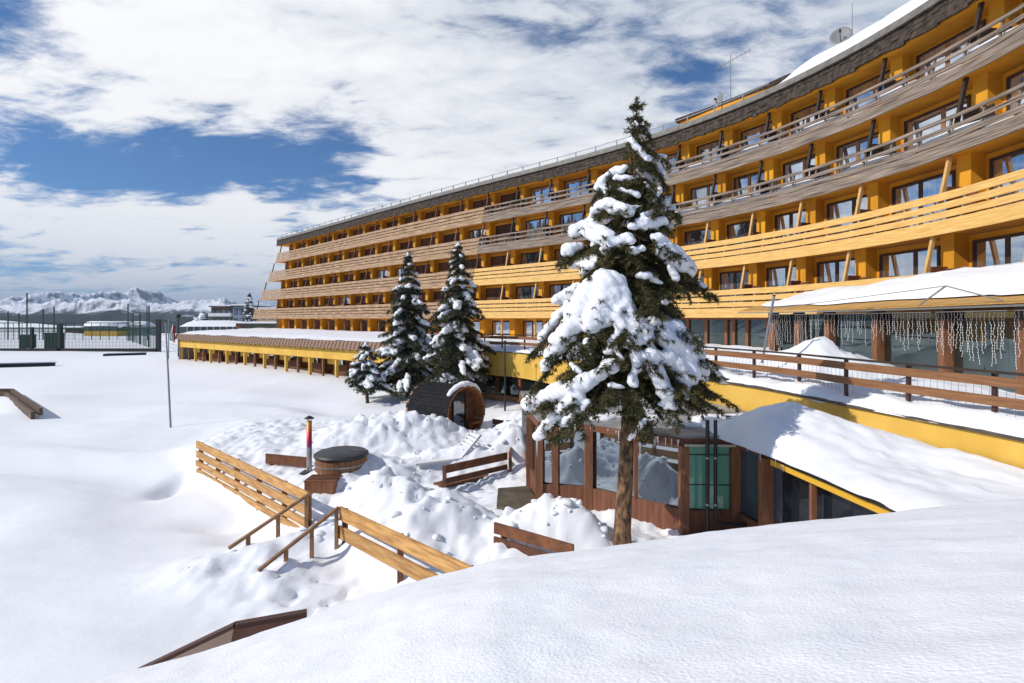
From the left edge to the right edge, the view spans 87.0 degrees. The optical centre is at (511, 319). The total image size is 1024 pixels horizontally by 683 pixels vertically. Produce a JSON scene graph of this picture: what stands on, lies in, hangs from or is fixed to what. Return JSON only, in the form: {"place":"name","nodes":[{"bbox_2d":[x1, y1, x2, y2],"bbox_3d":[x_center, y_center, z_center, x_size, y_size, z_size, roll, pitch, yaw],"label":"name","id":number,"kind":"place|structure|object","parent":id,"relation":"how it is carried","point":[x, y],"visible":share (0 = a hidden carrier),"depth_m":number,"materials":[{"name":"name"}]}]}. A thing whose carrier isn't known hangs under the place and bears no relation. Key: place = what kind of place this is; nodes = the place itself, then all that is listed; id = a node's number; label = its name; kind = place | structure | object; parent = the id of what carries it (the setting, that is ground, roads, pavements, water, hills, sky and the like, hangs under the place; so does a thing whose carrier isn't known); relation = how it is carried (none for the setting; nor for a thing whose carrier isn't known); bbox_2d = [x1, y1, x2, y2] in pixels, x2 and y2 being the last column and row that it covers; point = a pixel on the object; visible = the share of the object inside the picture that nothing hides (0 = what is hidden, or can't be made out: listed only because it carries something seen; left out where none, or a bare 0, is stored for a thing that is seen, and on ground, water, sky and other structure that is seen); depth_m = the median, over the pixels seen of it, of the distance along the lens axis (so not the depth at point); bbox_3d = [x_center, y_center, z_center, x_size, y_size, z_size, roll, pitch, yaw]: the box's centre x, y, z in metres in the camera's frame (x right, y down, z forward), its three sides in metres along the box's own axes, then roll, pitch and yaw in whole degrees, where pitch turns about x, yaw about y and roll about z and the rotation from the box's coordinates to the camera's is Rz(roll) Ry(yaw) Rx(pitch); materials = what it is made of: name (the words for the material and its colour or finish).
{"place":"outdoors","nodes":[
{"label":"outdoors","id":0,"kind":"place"},
{"bbox_2d":[0,287,273,333],"bbox_3d":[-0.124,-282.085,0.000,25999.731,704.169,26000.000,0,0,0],"label":"mountains","id":1,"kind":"structure","parent":0,"point":[72,308],"depth_m":5253.02,"materials":[{"name":"white snow"}]},
{"bbox_2d":[0,321,684,682],"bbox_3d":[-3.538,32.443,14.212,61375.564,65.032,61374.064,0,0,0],"label":"snow ground","id":2,"kind":"structure","parent":0,"point":[118,514],"depth_m":12.84,"materials":[{"name":"white snow"}]},
{"bbox_2d":[0,389,42,418],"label":"pit frame","id":3,"kind":"object","parent":2,"relation":"on","point":[27,407],"visible":0.92,"depth_m":27.36,"materials":[{"name":"brown wood"}]},
{"bbox_2d":[19,334,36,347],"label":"green container","id":4,"kind":"object","parent":2,"relation":"on","point":[26,340],"visible":0.42,"depth_m":84.00,"materials":[{"name":"green metal"}]},
{"bbox_2d":[0,361,56,367],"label":"wall","id":5,"kind":"structure","parent":2,"relation":"on","point":[24,364],"depth_m":51.83,"materials":[{"name":"black"}]},
{"bbox_2d":[44,332,64,347],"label":"green container","id":6,"kind":"object","parent":2,"relation":"on","point":[53,339],"visible":0.3,"depth_m":80.00,"materials":[{"name":"green metal"}]},
{"bbox_2d":[0,293,160,351],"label":"court fence","id":7,"kind":"object","parent":2,"relation":"on","point":[131,333],"visible":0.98,"depth_m":76.07,"materials":[{"name":"black metal"}]},
{"bbox_2d":[84,321,129,334],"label":"yellow hut","id":8,"kind":"object","parent":2,"relation":"on","point":[108,324],"visible":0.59,"depth_m":140.06,"materials":[{"name":"orange"}]},
{"bbox_2d":[103,352,146,355],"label":"wall","id":9,"kind":"structure","parent":2,"relation":"on","point":[124,353],"depth_m":67.37,"materials":[{"name":"black"}]},
{"bbox_2d":[130,321,155,334],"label":"white tent","id":10,"kind":"object","parent":2,"relation":"on","point":[142,323],"visible":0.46,"depth_m":148.39,"materials":[{"name":"white fabric"}]},
{"bbox_2d":[164,320,171,427],"bbox_3d":[-14.388,2.431,22.600,0.317,4.796,0.090,0,0,0],"label":"flagpole","id":11,"kind":"object","parent":2,"relation":"on","point":[169,403],"visible":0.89,"depth_m":22.57,"materials":[{"name":"grey metal"}]},
{"bbox_2d":[168,319,175,358],"bbox_3d":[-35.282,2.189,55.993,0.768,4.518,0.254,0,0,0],"label":"limp flag","id":12,"kind":"object","parent":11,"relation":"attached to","point":[172,330],"visible":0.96,"depth_m":55.96,"materials":[{"name":"grey fabric"}]},
{"bbox_2d":[179,320,241,335],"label":"pavilion","id":13,"kind":"structure","parent":2,"relation":"on","point":[209,325],"depth_m":110.00,"materials":[{"name":"grey"}]},
{"bbox_2d":[208,305,232,320],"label":"apartment block","id":14,"kind":"structure","parent":2,"relation":"on","point":[221,312],"depth_m":174.92,"materials":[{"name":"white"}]},
{"bbox_2d":[139,609,306,667],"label":"brown shed roof","id":15,"kind":"structure","parent":2,"relation":"on","point":[235,631],"depth_m":4.98,"materials":[{"name":"brown wood"}]},
{"bbox_2d":[242,293,256,321],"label":"conifer tree","id":16,"kind":"object","parent":2,"relation":"on","point":[250,313],"visible":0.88,"depth_m":144.33,"materials":[{"name":"green plant"}]},
{"bbox_2d":[231,304,271,321],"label":"apartment block","id":17,"kind":"structure","parent":2,"relation":"on","point":[238,309],"depth_m":168.00,"materials":[{"name":"white"}]},
{"bbox_2d":[196,440,311,549],"bbox_3d":[-6.587,4.313,13.364,1.638,1.513,7.240,0,0,-34],"label":"board fence","id":18,"kind":"object","parent":2,"relation":"on","point":[287,501],"visible":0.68,"depth_m":12.65,"materials":[{"name":"brown wood"}]},
{"bbox_2d":[233,322,276,336],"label":"grey hall","id":19,"kind":"structure","parent":2,"relation":"on","point":[244,325],"depth_m":100.00,"materials":[{"name":"brown metal"}]},
{"bbox_2d":[248,307,276,321],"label":"apartment block","id":20,"kind":"structure","parent":2,"relation":"on","point":[266,320],"depth_m":150.00,"materials":[{"name":"beige"}]},
{"bbox_2d":[265,453,306,467],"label":"wooden plank wall","id":21,"kind":"structure","parent":2,"relation":"on","point":[285,460],"depth_m":15.13,"materials":[{"name":"brown wood"}]},
{"bbox_2d":[299,415,313,474],"bbox_3d":[-5.350,3.570,14.250,0.400,2.060,0.400,0,0,0],"label":"stove pipe","id":22,"kind":"object","parent":2,"relation":"on","point":[309,448],"visible":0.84,"depth_m":14.19,"materials":[{"name":"metal"}]},
{"bbox_2d":[175,328,441,383],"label":"garden wing","id":23,"kind":"structure","parent":2,"relation":"on","point":[322,351],"depth_m":45.42,"materials":[{"name":"yellow paint"}]},
{"bbox_2d":[304,474,341,494],"bbox_3d":[-4.650,4.197,13.285,0.740,0.605,0.570,0,0,0],"label":"step box","id":24,"kind":"object","parent":2,"relation":"on","point":[320,483],"visible":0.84,"depth_m":13.00,"materials":[{"name":"brown wood"}]},
{"bbox_2d":[313,446,368,473],"bbox_3d":[-4.500,3.960,14.250,1.400,1.080,1.400,0,0,0],"label":"hot tub","id":25,"kind":"object","parent":2,"relation":"on","point":[340,459],"visible":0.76,"depth_m":13.76,"materials":[{"name":"brown wood"}]},
{"bbox_2d":[257,506,473,583],"bbox_3d":[-2.196,4.314,9.184,4.043,1.513,1.527,0,0,21],"label":"board fence","id":26,"kind":"object","parent":2,"relation":"on","point":[399,562],"visible":0.59,"depth_m":9.23,"materials":[{"name":"brown wood"}]},
{"bbox_2d":[343,341,397,403],"bbox_3d":[-7.675,2.873,29.135,2.982,3.596,2.698,0,0,30],"label":"spruce tree","id":27,"kind":"object","parent":2,"relation":"on","point":[364,375],"visible":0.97,"depth_m":28.64,"materials":[{"name":"green plant"}]},
{"bbox_2d":[369,251,440,399],"bbox_3d":[-5.730,0.331,30.196,4.898,8.374,4.590,0,0,0],"label":"spruce tree","id":28,"kind":"object","parent":2,"relation":"on","point":[409,339],"visible":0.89,"depth_m":29.42,"materials":[{"name":"green plant"}]},
{"bbox_2d":[406,381,484,429],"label":"barrel sauna","id":29,"kind":"structure","parent":2,"relation":"on","point":[462,403],"depth_m":20.32,"materials":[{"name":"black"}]},
{"bbox_2d":[409,430,481,468],"bbox_3d":[-1.894,3.822,15.436,1.961,1.021,0.680,0,0,-27],"label":"sun lounger","id":30,"kind":"object","parent":2,"relation":"on","point":[430,461],"visible":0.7,"depth_m":15.28,"materials":[{"name":"white plastic"}]},
{"bbox_2d":[412,240,500,394],"bbox_3d":[-2.831,0.188,27.513,4.214,8.612,4.464,0,0,-33],"label":"spruce tree","id":31,"kind":"object","parent":2,"relation":"on","point":[458,340],"visible":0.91,"depth_m":27.06,"materials":[{"name":"green plant"}]},
{"bbox_2d":[431,447,511,489],"bbox_3d":[-0.857,4.165,14.735,0.892,1.010,3.646,0,0,41],"label":"board fence","id":32,"kind":"object","parent":2,"relation":"on","point":[445,482],"visible":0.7,"depth_m":14.30,"materials":[{"name":"brown wood"}]},
{"bbox_2d":[503,340,506,410],"bbox_3d":[-0.328,2.795,25.300,0.190,3.610,0.200,0,0,0],"label":"lamp post","id":33,"kind":"object","parent":2,"relation":"on","point":[504,341],"visible":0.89,"depth_m":25.27,"materials":[{"name":"black metal"}]},
{"bbox_2d":[497,486,534,509],"bbox_3d":[0.125,4.280,12.750,0.950,0.120,1.900,0,0,0],"label":"doorstep","id":34,"kind":"object","parent":2,"relation":"on","point":[518,497],"visible":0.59,"depth_m":12.79,"materials":[{"name":"grey stone"}]},
{"bbox_2d":[493,522,573,555],"bbox_3d":[0.380,4.510,9.547,1.680,1.500,0.159,0,0,37],"label":"board fence","id":35,"kind":"object","parent":2,"relation":"on","point":[504,531],"visible":0.5,"depth_m":9.54,"materials":[{"name":"brown wood"}]},
{"bbox_2d":[85,499,1023,682],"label":"snow bank","id":36,"kind":"structure","parent":2,"relation":"on","point":[928,595],"depth_m":2.09,"materials":[{"name":"white snow"}]},
{"bbox_2d":[520,94,740,545],"bbox_3d":[2.075,0.163,9.764,3.279,8.519,3.917,0,0,44],"label":"spruce tree","id":37,"kind":"object","parent":2,"relation":"on","point":[646,343],"visible":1,"depth_m":9.07,"materials":[{"name":"green plant"}]},
{"bbox_2d":[252,0,1023,352],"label":"hotel building","id":38,"kind":"structure","parent":2,"relation":"on","point":[890,146],"depth_m":27.70,"materials":[{"name":"paint"}]},
{"bbox_2d":[373,295,382,313],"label":"window","id":39,"kind":"structure","parent":38,"relation":"in","point":[375,297],"depth_m":60.45,"materials":[{"name":"brown wood"}]},
{"bbox_2d":[377,269,387,287],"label":"window","id":40,"kind":"structure","parent":38,"relation":"in","point":[379,273],"depth_m":61.01,"materials":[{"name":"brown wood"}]},
{"bbox_2d":[400,241,412,258],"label":"window","id":41,"kind":"structure","parent":38,"relation":"in","point":[403,246],"depth_m":58.55,"materials":[{"name":"brown wood"}]},
{"bbox_2d":[416,264,429,283],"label":"window","id":42,"kind":"structure","parent":38,"relation":"in","point":[420,269],"depth_m":55.05,"materials":[{"name":"brown wood"}]},
{"bbox_2d":[421,237,434,255],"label":"window","id":43,"kind":"structure","parent":38,"relation":"in","point":[424,242],"depth_m":55.69,"materials":[{"name":"brown wood"}]},
{"bbox_2d":[426,210,439,228],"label":"window","id":44,"kind":"structure","parent":38,"relation":"in","point":[429,215],"depth_m":56.10,"materials":[{"name":"brown wood"}]},
{"bbox_2d":[434,291,449,312],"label":"window","id":45,"kind":"structure","parent":38,"relation":"in","point":[437,295],"depth_m":52.29,"materials":[{"name":"brown wood"}]},
{"bbox_2d":[439,262,449,282],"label":"window","id":46,"kind":"structure","parent":38,"relation":"in","point":[443,267],"depth_m":52.61,"materials":[{"name":"brown wood"}]},
{"bbox_2d":[444,232,459,252],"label":"window","id":47,"kind":"structure","parent":38,"relation":"in","point":[450,237],"depth_m":52.88,"materials":[{"name":"brown wood"}]},
{"bbox_2d":[449,204,464,223],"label":"window","id":48,"kind":"structure","parent":38,"relation":"in","point":[455,209],"depth_m":53.29,"materials":[{"name":"brown wood"}]},
{"bbox_2d":[464,258,480,279],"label":"window","id":49,"kind":"structure","parent":38,"relation":"in","point":[472,262],"depth_m":49.58,"materials":[{"name":"brown wood"}]},
{"bbox_2d":[468,228,485,249],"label":"window","id":50,"kind":"structure","parent":38,"relation":"in","point":[476,233],"depth_m":50.27,"materials":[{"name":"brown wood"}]},
{"bbox_2d":[473,198,490,218],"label":"window","id":51,"kind":"structure","parent":38,"relation":"in","point":[482,203],"depth_m":50.59,"materials":[{"name":"brown wood"}]},
{"bbox_2d":[486,287,505,311],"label":"window","id":52,"kind":"structure","parent":38,"relation":"in","point":[491,293],"depth_m":46.74,"materials":[{"name":"brown wood"}]},
{"bbox_2d":[492,321,508,335],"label":"terrace door","id":53,"kind":"structure","parent":38,"relation":"in","point":[495,324],"depth_m":46.52,"materials":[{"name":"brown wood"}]},
{"bbox_2d":[491,255,510,278],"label":"window","id":54,"kind":"structure","parent":38,"relation":"in","point":[496,261],"depth_m":47.18,"materials":[{"name":"brown wood"}]},
{"bbox_2d":[496,223,515,245],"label":"window","id":55,"kind":"structure","parent":38,"relation":"in","point":[501,229],"depth_m":47.56,"materials":[{"name":"brown wood"}]},
{"bbox_2d":[500,191,520,212],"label":"window","id":56,"kind":"structure","parent":38,"relation":"in","point":[508,197],"depth_m":48.12,"materials":[{"name":"brown wood"}]},
{"bbox_2d":[516,285,538,311],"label":"window","id":57,"kind":"structure","parent":38,"relation":"in","point":[522,292],"depth_m":44.16,"materials":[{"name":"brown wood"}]},
{"bbox_2d":[521,251,543,275],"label":"window","id":58,"kind":"structure","parent":38,"relation":"in","point":[532,257],"depth_m":44.59,"materials":[{"name":"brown wood"}]},
{"bbox_2d":[523,321,542,336],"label":"terrace door","id":59,"kind":"structure","parent":38,"relation":"in","point":[528,326],"depth_m":43.94,"materials":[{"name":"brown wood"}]},
{"bbox_2d":[526,217,548,241],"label":"window","id":60,"kind":"structure","parent":38,"relation":"in","point":[536,223],"depth_m":45.01,"materials":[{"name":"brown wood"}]},
{"bbox_2d":[530,184,553,207],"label":"window","id":61,"kind":"structure","parent":38,"relation":"in","point":[544,189],"depth_m":45.44,"materials":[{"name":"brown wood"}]},
{"bbox_2d":[549,283,571,310],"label":"window","id":62,"kind":"structure","parent":38,"relation":"in","point":[554,289],"depth_m":41.95,"materials":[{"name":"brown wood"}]},
{"bbox_2d":[554,249,577,273],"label":"window","id":63,"kind":"structure","parent":38,"relation":"in","point":[557,252],"depth_m":42.57,"materials":[{"name":"brown wood"}]},
{"bbox_2d":[559,211,585,236],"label":"window","id":64,"kind":"structure","parent":38,"relation":"in","point":[576,216],"depth_m":42.55,"materials":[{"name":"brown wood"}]},
{"bbox_2d":[564,175,590,200],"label":"window","id":65,"kind":"structure","parent":38,"relation":"in","point":[581,181],"depth_m":42.83,"materials":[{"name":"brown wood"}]},
{"bbox_2d":[663,152,680,173],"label":"window","id":66,"kind":"structure","parent":38,"relation":"in","point":[672,158],"depth_m":36.42,"materials":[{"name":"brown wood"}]},
{"bbox_2d":[678,274,703,308],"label":"window","id":67,"kind":"structure","parent":38,"relation":"in","point":[702,279],"depth_m":32.81,"materials":[{"name":"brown wood"}]},
{"bbox_2d":[684,228,710,260],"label":"window","id":68,"kind":"structure","parent":38,"relation":"in","point":[696,236],"depth_m":33.53,"materials":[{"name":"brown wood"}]},
{"bbox_2d":[691,182,717,208],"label":"window","id":69,"kind":"structure","parent":38,"relation":"in","point":[702,191],"depth_m":33.82,"materials":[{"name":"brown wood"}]},
{"bbox_2d":[696,138,723,161],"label":"window","id":70,"kind":"structure","parent":38,"relation":"in","point":[713,145],"depth_m":34.17,"materials":[{"name":"brown wood"}]},
{"bbox_2d":[714,93,722,108],"bbox_3d":[12.890,-13.447,33.636,0.583,1.218,0.681,0,0,27],"label":"satellite dish","id":71,"kind":"object","parent":38,"relation":"on","point":[718,99],"visible":0.94,"depth_m":33.66,"materials":[{"name":"grey metal"}]},
{"bbox_2d":[715,49,750,98],"bbox_3d":[14.240,-14.964,34.797,2.181,4.354,0.600,0,0,30],"label":"tv antenna","id":72,"kind":"object","parent":38,"relation":"on","point":[730,69],"visible":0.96,"depth_m":34.85,"materials":[{"name":"grey metal"}]},
{"bbox_2d":[720,270,747,307],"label":"window","id":73,"kind":"structure","parent":38,"relation":"in","point":[728,280],"depth_m":30.60,"materials":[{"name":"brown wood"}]},
{"bbox_2d":[727,219,756,256],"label":"window","id":74,"kind":"structure","parent":38,"relation":"in","point":[741,229],"depth_m":30.85,"materials":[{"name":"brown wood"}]},
{"bbox_2d":[734,170,763,195],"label":"window","id":75,"kind":"structure","parent":38,"relation":"in","point":[750,179],"depth_m":31.15,"materials":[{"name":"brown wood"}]},
{"bbox_2d":[741,121,771,150],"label":"window","id":76,"kind":"structure","parent":38,"relation":"in","point":[760,129],"depth_m":31.38,"materials":[{"name":"brown wood"}]},
{"bbox_2d":[766,265,795,300],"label":"window","id":77,"kind":"structure","parent":38,"relation":"in","point":[775,276],"depth_m":27.86,"materials":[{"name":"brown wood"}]},
{"bbox_2d":[775,209,805,249],"bbox_3d":[14.422,-4.480,27.829,0.088,2.090,2.078,0,0,-22],"label":"window","id":78,"kind":"structure","parent":38,"relation":"in","point":[786,220],"depth_m":28.02,"materials":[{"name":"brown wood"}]},
{"bbox_2d":[783,154,814,186],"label":"window","id":79,"kind":"structure","parent":38,"relation":"in","point":[797,165],"depth_m":28.28,"materials":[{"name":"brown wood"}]},
{"bbox_2d":[791,99,824,134],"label":"window","id":80,"kind":"structure","parent":38,"relation":"in","point":[806,111],"depth_m":28.53,"materials":[{"name":"brown wood"}]},
{"bbox_2d":[817,258,854,282],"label":"window","id":81,"kind":"structure","parent":38,"relation":"in","point":[827,271],"depth_m":24.87,"materials":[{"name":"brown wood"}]},
{"bbox_2d":[829,27,851,43],"bbox_3d":[16.862,-13.944,27.703,0.859,2.213,0.683,0,0,0],"label":"satellite dish","id":82,"kind":"object","parent":38,"relation":"on","point":[840,35],"visible":0.93,"depth_m":27.76,"materials":[{"name":"grey metal"}]},
{"bbox_2d":[827,194,866,241],"bbox_3d":[15.460,-4.480,24.796,0.094,2.090,2.360,0,0,-16],"label":"window","id":83,"kind":"structure","parent":38,"relation":"in","point":[843,208],"depth_m":25.06,"materials":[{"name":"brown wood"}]},
{"bbox_2d":[836,131,878,172],"bbox_3d":[16.048,-7.296,24.960,0.095,2.090,2.411,0,0,-16],"label":"window","id":84,"kind":"structure","parent":38,"relation":"in","point":[860,144],"depth_m":25.24,"materials":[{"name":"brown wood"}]},
{"bbox_2d":[846,70,889,112],"bbox_3d":[16.636,-10.113,25.124,0.095,2.090,2.463,0,0,-16],"label":"window","id":85,"kind":"structure","parent":38,"relation":"in","point":[852,91],"depth_m":25.42,"materials":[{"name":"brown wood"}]},
{"bbox_2d":[879,246,939,277],"bbox_3d":[15.593,-1.663,21.236,0.103,2.090,2.701,0,0,-8],"label":"window","id":86,"kind":"structure","parent":38,"relation":"in","point":[909,262],"depth_m":21.32,"materials":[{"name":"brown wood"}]},
{"bbox_2d":[892,170,955,229],"bbox_3d":[16.197,-4.480,21.324,0.104,2.090,2.762,0,0,-8],"label":"window","id":87,"kind":"structure","parent":38,"relation":"in","point":[929,186],"depth_m":21.36,"materials":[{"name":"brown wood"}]},
{"bbox_2d":[904,94,970,150],"bbox_3d":[16.800,-7.296,21.411,0.104,2.090,2.823,0,0,-8],"label":"window","id":88,"kind":"structure","parent":38,"relation":"in","point":[948,109],"depth_m":21.58,"materials":[{"name":"brown wood"}]},
{"bbox_2d":[916,19,985,79],"bbox_3d":[17.404,-10.113,21.499,0.106,2.090,2.884,0,0,-8],"label":"window","id":89,"kind":"structure","parent":38,"relation":"in","point":[943,45],"depth_m":21.62,"materials":[{"name":"brown wood"}]},
{"bbox_2d":[972,232,1023,266],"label":"window","id":90,"kind":"structure","parent":38,"relation":"in","point":[1004,249],"depth_m":17.62,"materials":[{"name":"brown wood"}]},
{"bbox_2d":[989,147,1023,208],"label":"window","id":91,"kind":"structure","parent":38,"relation":"in","point":[1012,161],"depth_m":17.96,"materials":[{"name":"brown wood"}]},
{"bbox_2d":[1006,69,1023,110],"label":"window","id":92,"kind":"structure","parent":38,"relation":"in","point":[1017,78],"depth_m":18.37,"materials":[{"name":"brown wood"}]},
{"bbox_2d":[442,335,1023,468],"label":"raised terrace","id":93,"kind":"structure","parent":2,"relation":"on","point":[966,427],"depth_m":11.49,"materials":[{"name":"stone"}]},
{"bbox_2d":[477,334,1023,417],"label":"terrace railing","id":94,"kind":"object","parent":93,"relation":"on","point":[994,399],"visible":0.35,"depth_m":10.14,"materials":[{"name":"brown wood"}]},
{"bbox_2d":[761,295,775,362],"bbox_3d":[7.214,0.273,15.200,0.422,1.937,0.090,0,0,0],"label":"leaning pole","id":95,"kind":"object","parent":93,"relation":"on","point":[769,322],"visible":1,"depth_m":15.17,"materials":[{"name":"grey metal"}]},
{"bbox_2d":[737,262,1023,394],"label":"glazed veranda","id":96,"kind":"object","parent":93,"relation":"on","point":[986,285],"visible":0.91,"depth_m":14.76,"materials":[{"name":"brown wood"}]},
{"bbox_2d":[768,314,790,349],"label":"icicle lights","id":97,"kind":"object","parent":96,"relation":"hanging from","point":[778,327],"visible":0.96,"depth_m":20.49,"materials":[{"name":"white"}]},
{"bbox_2d":[794,314,818,345],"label":"icicle lights","id":98,"kind":"object","parent":96,"relation":"hanging from","point":[805,326],"visible":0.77,"depth_m":19.23,"materials":[{"name":"white"}]},
{"bbox_2d":[824,313,866,345],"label":"icicle lights","id":99,"kind":"object","parent":96,"relation":"hanging from","point":[849,326],"visible":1,"depth_m":17.11,"materials":[{"name":"white"}]},
{"bbox_2d":[871,312,931,349],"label":"icicle lights","id":100,"kind":"object","parent":96,"relation":"hanging from","point":[903,325],"visible":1,"depth_m":14.61,"materials":[{"name":"white"}]},
{"bbox_2d":[935,310,1006,365],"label":"icicle lights","id":101,"kind":"object","parent":96,"relation":"hanging from","point":[971,331],"visible":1,"depth_m":12.03,"materials":[{"name":"white plastic"}]},
{"bbox_2d":[519,391,1023,534],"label":"pool house","id":102,"kind":"structure","parent":2,"relation":"on","point":[782,462],"depth_m":9.89,"materials":[{"name":"brown wood"}]},
{"bbox_2d":[705,420,709,531],"bbox_3d":[3.783,3.099,10.450,0.095,2.301,0.100,0,0,0],"label":"drain pipe","id":103,"kind":"object","parent":102,"relation":"attached to","point":[707,475],"visible":0.89,"depth_m":10.43,"materials":[{"name":"black metal"}]},
{"bbox_2d":[713,420,746,526],"bbox_3d":[4.289,2.966,10.410,0.804,2.036,0.101,0,0,6],"label":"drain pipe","id":104,"kind":"object","parent":102,"relation":"attached to","point":[715,503],"visible":0.93,"depth_m":10.42,"materials":[{"name":"black metal"}]},
{"bbox_2d":[0,0,910,306],"label":"sky","id":105,"kind":"structure","parent":0,"point":[168,147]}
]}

